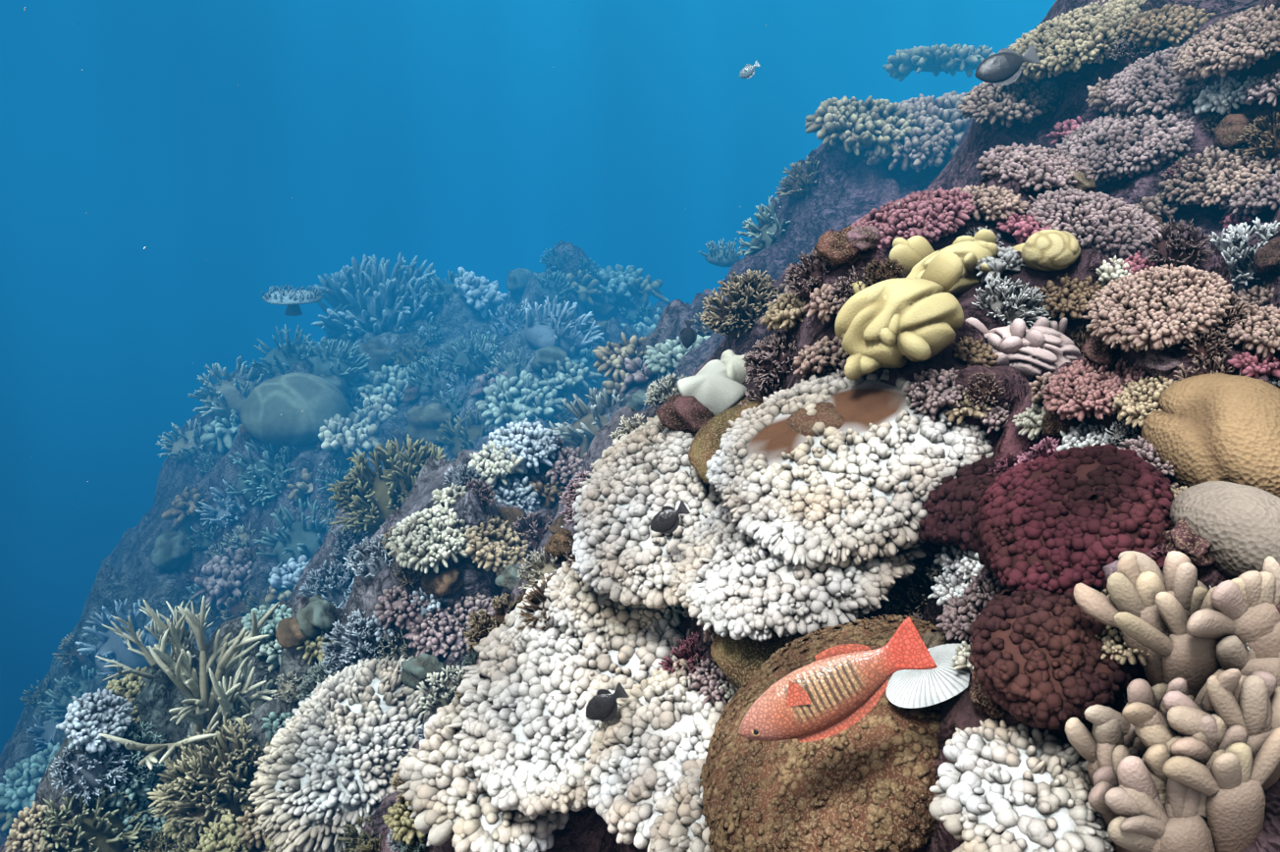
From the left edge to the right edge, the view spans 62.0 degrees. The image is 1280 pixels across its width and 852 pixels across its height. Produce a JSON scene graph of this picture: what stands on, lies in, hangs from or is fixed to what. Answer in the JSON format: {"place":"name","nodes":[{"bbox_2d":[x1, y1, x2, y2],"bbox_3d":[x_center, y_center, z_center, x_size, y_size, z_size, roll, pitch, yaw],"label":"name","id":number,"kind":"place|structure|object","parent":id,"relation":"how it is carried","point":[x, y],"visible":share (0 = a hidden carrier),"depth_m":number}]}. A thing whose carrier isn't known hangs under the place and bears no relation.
{"place":"outdoors","nodes":[
{"label":"outdoors","id":0,"kind":"place"},
{"bbox_2d":[0,0,1056,754],"label":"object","id":1,"kind":"structure","parent":0,"point":[452,134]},
{"bbox_2d":[0,0,1279,851],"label":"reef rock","id":2,"kind":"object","parent":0,"point":[848,188],"depth_m":2.27},
{"bbox_2d":[0,0,1279,851],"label":"corals","id":3,"kind":"object","parent":2,"relation":"on","point":[783,530],"visible":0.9,"depth_m":0.79},
{"bbox_2d":[585,682,629,722],"bbox_3d":[-0.020,0.171,0.661,0.027,0.025,0.008,0,10,1],"label":"damselfish","id":4,"kind":"object","parent":3,"relation":"on","point":[602,705],"visible":0.98,"depth_m":0.66},
{"bbox_2d":[150,112,1279,851],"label":"rocks","id":5,"kind":"object","parent":2,"relation":"on","point":[865,782],"visible":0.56,"depth_m":0.49},
{"bbox_2d":[239,372,1279,580],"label":"massive corals","id":6,"kind":"object","parent":2,"relation":"on","point":[1213,439],"visible":0.94,"depth_m":0.44},
{"bbox_2d":[677,228,1279,851],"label":"leather corals","id":7,"kind":"object","parent":2,"relation":"on","point":[1180,753],"visible":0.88,"depth_m":0.36},
{"bbox_2d":[974,44,1041,85],"bbox_3d":[0.623,-0.611,1.803,0.106,0.070,0.025,2,10,11],"label":"fish surgeon","id":8,"kind":"object","parent":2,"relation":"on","point":[1003,67],"visible":1,"depth_m":1.80},
{"bbox_2d":[650,500,690,533],"bbox_3d":[0.019,0.057,0.673,0.025,0.021,0.007,0,10,1],"label":"damselfish","id":9,"kind":"object","parent":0,"point":[666,520],"visible":0.98,"depth_m":0.67},
{"bbox_2d":[680,320,696,348],"bbox_3d":[0.117,-0.222,2.583,0.042,0.068,0.012,3,10,14],"label":"damselfish","id":10,"kind":"object","parent":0,"point":[688,334],"visible":1,"depth_m":2.58},
{"bbox_2d":[739,59,760,78],"bbox_3d":[0.311,-1.009,3.015,0.061,0.052,0.015,2,10,11],"label":"fish","id":11,"kind":"object","parent":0,"point":[747,71],"visible":1,"depth_m":3.01},
{"bbox_2d":[738,616,937,742],"bbox_3d":[0.074,0.096,0.400,0.073,0.049,0.015,2,10,12],"label":"fish","id":12,"kind":"object","parent":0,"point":[831,691],"visible":1,"depth_m":0.40}
]}

